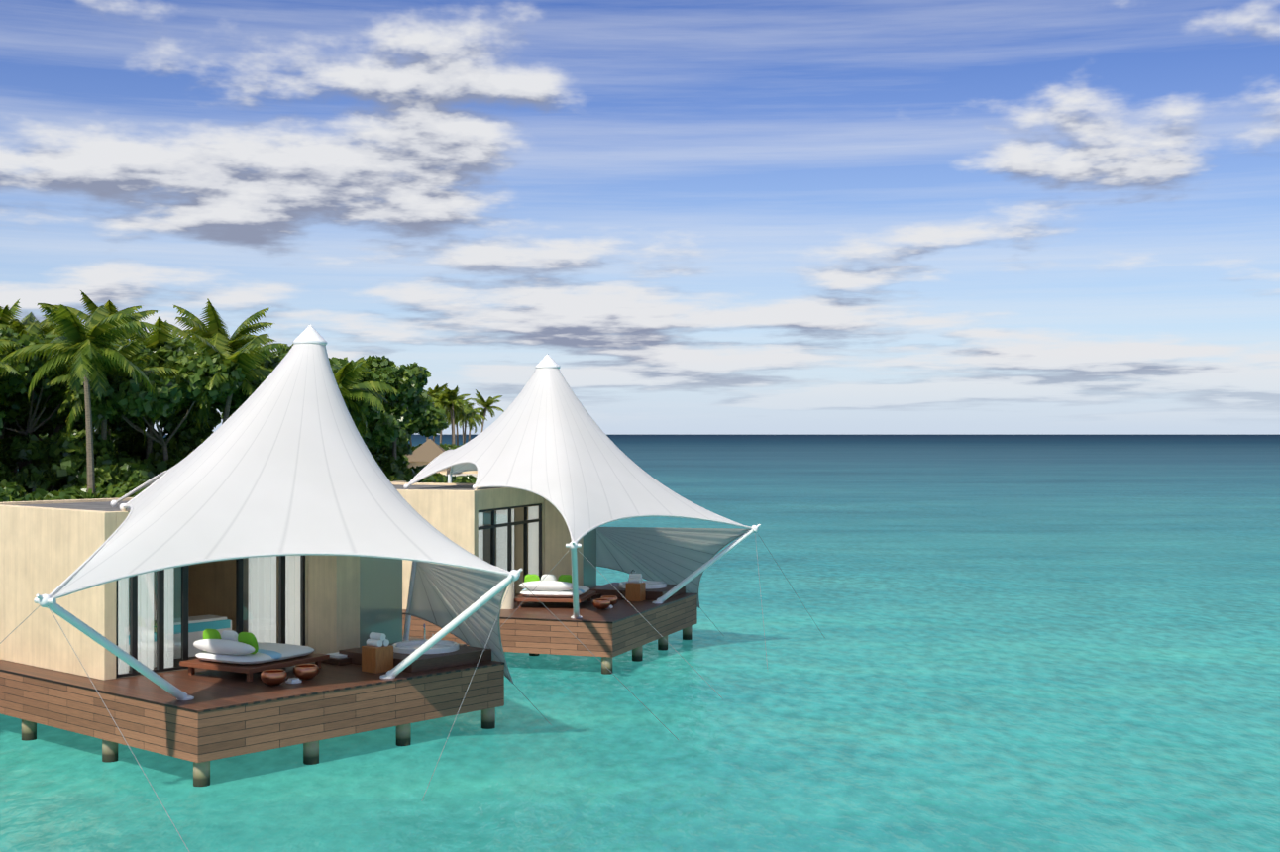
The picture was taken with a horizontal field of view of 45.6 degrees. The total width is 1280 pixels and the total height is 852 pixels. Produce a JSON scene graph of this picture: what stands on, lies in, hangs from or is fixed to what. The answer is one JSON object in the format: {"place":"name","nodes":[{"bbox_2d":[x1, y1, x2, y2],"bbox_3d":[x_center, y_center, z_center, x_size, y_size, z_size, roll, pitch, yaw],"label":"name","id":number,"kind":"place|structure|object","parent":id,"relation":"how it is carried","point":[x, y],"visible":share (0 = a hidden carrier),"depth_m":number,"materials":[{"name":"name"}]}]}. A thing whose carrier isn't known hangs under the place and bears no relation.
{"place":"outdoors","nodes":[
{"label":"outdoors","id":0,"kind":"place"},
{"bbox_2d":[115,655,198,678],"bbox_3d":[-11.786,5.449,36.769,6.148,0.010,5.460,0,0,41],"label":"pavilion interior","id":1,"kind":"object","parent":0,"point":[176,662],"visible":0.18,"depth_m":34.41,"materials":[{"name":"brown wood"}]},
{"bbox_2d":[128,619,230,644],"bbox_3d":[-11.015,4.747,35.484,1.920,0.200,3.200,0,0,41],"label":"bed","id":2,"kind":"object","parent":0,"point":[203,626],"visible":0.18,"depth_m":36.03,"materials":[{"name":"fabric"}]},
{"bbox_2d":[0,340,486,494],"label":"tree trunks","id":3,"kind":"object","parent":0,"point":[160,434],"visible":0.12,"depth_m":112.09,"materials":[{"name":"brown plant"}]},
{"bbox_2d":[0,326,476,502],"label":"tree foliage","id":4,"kind":"object","parent":3,"relation":"on","point":[123,466],"visible":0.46,"depth_m":111.19,"materials":[{"name":"green plant"}]},
{"bbox_2d":[0,290,503,445],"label":"palm fronds","id":5,"kind":"object","parent":3,"relation":"on","point":[89,346],"visible":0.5,"depth_m":111.98,"materials":[{"name":"green plant"}]},
{"bbox_2d":[0,664,504,762],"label":"deck side cladding","id":6,"kind":"structure","parent":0,"point":[194,737],"depth_m":31.41,"materials":[{"name":"brown wood"}]},
{"bbox_2d":[0,636,504,713],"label":"pavilion deck","id":7,"kind":"structure","parent":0,"point":[208,690],"depth_m":32.14,"materials":[{"name":"brown wood"}]},
{"bbox_2d":[179,652,329,681],"bbox_3d":[-8.512,5.288,33.713,2.110,0.300,2.460,0,0,31],"label":"daybed frame","id":8,"kind":"object","parent":7,"relation":"on","point":[249,670],"visible":0.67,"depth_m":32.93,"materials":[{"name":"brown wood"}]},
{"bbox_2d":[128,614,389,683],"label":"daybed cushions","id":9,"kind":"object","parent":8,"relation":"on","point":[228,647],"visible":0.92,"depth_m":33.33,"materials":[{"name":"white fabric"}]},
{"bbox_2d":[203,629,258,653],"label":"pillows","id":10,"kind":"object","parent":9,"relation":"on","point":[248,638],"depth_m":32.79,"materials":[{"name":"green fabric"}]},
{"bbox_2d":[0,324,523,700],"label":"pavilion","id":11,"kind":"structure","parent":7,"relation":"on","point":[46,550],"depth_m":34.58,"materials":[{"name":"beige paint"}]},
{"bbox_2d":[17,500,130,511],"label":"pavilion roof","id":12,"kind":"structure","parent":11,"relation":"attached to","point":[103,506],"depth_m":36.91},
{"bbox_2d":[117,555,300,673],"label":"curtains","id":13,"kind":"object","parent":11,"relation":"attached to","point":[261,630],"depth_m":35.54,"materials":[{"name":"white fabric"}]},
{"bbox_2d":[115,555,305,677],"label":"door frames","id":14,"kind":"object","parent":11,"relation":"attached to","point":[184,613],"visible":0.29,"depth_m":34.02,"materials":[{"name":"black metal"}]},
{"bbox_2d":[48,470,509,599],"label":"canopy edge trim","id":15,"kind":"structure","parent":11,"relation":"attached to","point":[78,569],"depth_m":30.01,"materials":[{"name":"white fabric"}]},
{"bbox_2d":[52,343,507,596],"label":"tent roof","id":16,"kind":"structure","parent":11,"relation":"attached to","point":[280,459],"depth_m":31.86,"materials":[{"name":"white fabric"}]},
{"bbox_2d":[0,579,678,851],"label":"guy wire","id":17,"kind":"object","parent":11,"relation":"attached to","point":[451,728],"visible":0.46,"depth_m":29.20,"materials":[{"name":"grey metal"}]},
{"bbox_2d":[359,556,402,646],"bbox_3d":[-6.290,4.269,36.853,0.040,2.330,1.350,0,0,41],"label":"glass panel","id":18,"kind":"object","parent":11,"relation":"attached to","point":[380,594],"visible":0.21,"depth_m":36.84,"materials":[{"name":"clear glass"}]},
{"bbox_2d":[405,561,513,682],"bbox_3d":[-3.695,4.541,35.233,7.157,2.846,1.370,-1,-1,62],"label":"shade screen","id":19,"kind":"object","parent":11,"relation":"attached to","point":[443,595],"visible":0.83,"depth_m":36.19,"materials":[{"name":"white fabric"}]},
{"bbox_2d":[260,663,319,685],"bbox_3d":[-7.413,5.273,32.233,0.640,0.285,1.440,0,0,41],"label":"copper bowl","id":20,"kind":"object","parent":7,"relation":"on","point":[278,677],"visible":1,"depth_m":32.09,"materials":[{"name":"brown metal"}]},
{"bbox_2d":[361,644,393,673],"bbox_3d":[-5.822,5.158,33.766,0.500,0.560,0.500,0,0,41],"label":"side table","id":21,"kind":"object","parent":7,"relation":"on","point":[375,660],"visible":0.81,"depth_m":33.58,"materials":[{"name":"brown wood"}]},
{"bbox_2d":[320,642,491,672],"bbox_3d":[-10.390,5.300,35.963,13.945,0.300,3.406,0,0,8],"label":"dark pavilion wood","id":22,"kind":"object","parent":7,"relation":"on","point":[465,655],"visible":0.6,"depth_m":34.61,"materials":[{"name":"brown wood"}]},
{"bbox_2d":[257,648,282,659],"bbox_3d":[-8.666,5.012,33.457,1.970,0.235,0.500,0,0,30],"label":"towel","id":23,"kind":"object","parent":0,"point":[274,655],"depth_m":33.01,"materials":[{"name":"blue fabric"}]},
{"bbox_2d":[288,640,459,681],"bbox_3d":[-6.011,5.220,34.082,1.580,0.340,4.750,0,0,41],"label":"pavilion tub","id":24,"kind":"object","parent":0,"point":[412,646],"visible":0.69,"depth_m":35.21,"materials":[{"name":"white ceramic"}]},
{"bbox_2d":[407,438,444,461],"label":"thatched roof","id":25,"kind":"structure","parent":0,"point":[429,450],"depth_m":240.47,"materials":[{"name":"beige wicker"}]},
{"bbox_2d":[408,461,477,474],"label":"resort plaster","id":26,"kind":"object","parent":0,"point":[442,472],"visible":0.05,"depth_m":240.04,"materials":[{"name":"beige paint"}]},
{"bbox_2d":[444,466,477,477],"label":"resort island sand","id":27,"kind":"structure","parent":0,"point":[474,475],"depth_m":236.25,"materials":[{"name":"beige sand"}]},
{"bbox_2d":[500,581,514,609],"bbox_3d":[-4.028,5.050,45.851,0.480,0.900,0.480,0,0,19],"label":"pavilion lamp","id":28,"kind":"object","parent":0,"point":[508,602],"visible":0.48,"depth_m":45.65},
{"bbox_2d":[390,353,760,618],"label":"pavilion","id":29,"kind":"structure","parent":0,"point":[453,515],"depth_m":47.16,"materials":[{"name":"beige paint"}]},
{"bbox_2d":[392,484,500,490],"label":"pavilion roof","id":30,"kind":"structure","parent":29,"relation":"attached to","point":[448,487],"depth_m":49.05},
{"bbox_2d":[478,506,538,584],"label":"curtains","id":31,"kind":"object","parent":29,"relation":"attached to","point":[532,515],"depth_m":47.66,"materials":[{"name":"white fabric"}]},
{"bbox_2d":[478,503,541,589],"bbox_3d":[-3.196,4.012,48.234,1.212,3.000,7.060,0,0,19],"label":"window frame","id":32,"kind":"object","parent":29,"relation":"attached to","point":[492,526],"visible":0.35,"depth_m":47.48,"materials":[{"name":"black metal"}]},
{"bbox_2d":[402,594,697,657],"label":"deck side cladding","id":33,"kind":"structure","parent":29,"relation":"attached to","point":[610,640],"depth_m":43.54,"materials":[{"name":"brown wood"}]},
{"bbox_2d":[402,584,697,623],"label":"pavilion deck","id":34,"kind":"structure","parent":29,"relation":"attached to","point":[621,609],"depth_m":45.27,"materials":[{"name":"brown wood"}]},
{"bbox_2d":[514,590,596,607],"bbox_3d":[-2.621,5.355,47.000,2.110,0.300,2.460,0,0,9],"label":"daybed frame","id":35,"kind":"object","parent":34,"relation":"on","point":[587,594],"visible":0.56,"depth_m":45.94,"materials":[{"name":"brown wood"}]},
{"bbox_2d":[519,573,642,608],"bbox_3d":[-3.418,5.013,47.465,6.190,0.989,4.250,0,0,19],"label":"pavilion linen","id":36,"kind":"object","parent":35,"relation":"on","point":[550,586],"visible":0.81,"depth_m":46.00,"materials":[{"name":"white fabric"}]},
{"bbox_2d":[524,574,572,590],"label":"pillows","id":37,"kind":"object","parent":36,"relation":"on","point":[562,578],"depth_m":46.23,"materials":[{"name":"green fabric"}]},
{"bbox_2d":[592,595,617,609],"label":"bowls","id":38,"kind":"object","parent":34,"relation":"on","point":[603,601],"visible":0.98,"depth_m":45.50,"materials":[{"name":"brown wood"}]},
{"bbox_2d":[625,582,645,601],"bbox_3d":[-0.140,5.231,48.043,0.500,0.560,0.500,0,0,19],"label":"side table","id":39,"kind":"object","parent":34,"relation":"on","point":[635,591],"visible":0.85,"depth_m":47.82,"materials":[{"name":"brown wood"}]},
{"bbox_2d":[589,582,685,600],"bbox_3d":[-5.197,5.363,48.399,13.945,0.300,3.406,0,0,-14],"label":"dark pavilion wood","id":40,"kind":"object","parent":34,"relation":"on","point":[610,589],"visible":0.27,"depth_m":48.68,"materials":[{"name":"brown wood"}]},
{"bbox_2d":[609,580,666,606],"bbox_3d":[-0.433,5.292,48.267,1.580,0.340,4.750,0,0,19],"label":"pavilion tub","id":41,"kind":"object","parent":40,"relation":"in","point":[654,585],"visible":0.62,"depth_m":49.53,"materials":[{"name":"white ceramic"}]},
{"bbox_2d":[410,367,746,540],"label":"tent roof","id":42,"kind":"structure","parent":29,"relation":"attached to","point":[544,434],"depth_m":46.12,"materials":[{"name":"white fabric"}]},
{"bbox_2d":[407,449,751,542],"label":"canopy edge trim","id":43,"kind":"structure","parent":29,"relation":"attached to","point":[555,505],"depth_m":45.23,"materials":[{"name":"white fabric"}]},
{"bbox_2d":[583,528,596,588],"bbox_3d":[-1.713,4.339,50.740,0.040,2.330,1.350,0,0,19],"label":"glass panel","id":44,"kind":"object","parent":29,"relation":"attached to","point":[589,555],"visible":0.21,"depth_m":50.80,"materials":[{"name":"clear glass"}]},
{"bbox_2d":[499,533,824,699],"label":"guy wires","id":45,"kind":"object","parent":29,"relation":"attached to","point":[699,607],"visible":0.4,"depth_m":39.60,"materials":[{"name":"grey metal"}]},
{"bbox_2d":[596,527,749,608],"bbox_3d":[1.296,4.617,50.192,7.157,2.846,1.370,0,0,41],"label":"shade screen","id":46,"kind":"object","parent":29,"relation":"attached to","point":[672,556],"visible":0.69,"depth_m":50.59,"materials":[{"name":"white fabric"}]},
{"bbox_2d":[0,434,1279,851],"bbox_3d":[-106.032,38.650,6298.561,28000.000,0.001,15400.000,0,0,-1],"label":"sea water","id":47,"kind":"structure","parent":0,"point":[1038,643],"depth_m":37.98,"materials":[{"name":"teal liquid"}]},
{"bbox_2d":[21,707,495,786],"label":"support piles","id":48,"kind":"object","parent":47,"relation":"in","point":[201,774],"visible":0.02,"depth_m":31.37,"materials":[{"name":"grey concrete"}]},
{"bbox_2d":[503,625,692,674],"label":"support piles","id":49,"kind":"object","parent":47,"relation":"in","point":[637,655],"depth_m":45.28,"materials":[{"name":"grey concrete"}]},
{"bbox_2d":[0,0,1279,434],"label":"sky","id":50,"kind":"structure","parent":0,"point":[713,217],"materials":[{"name":"blue"}]}
]}

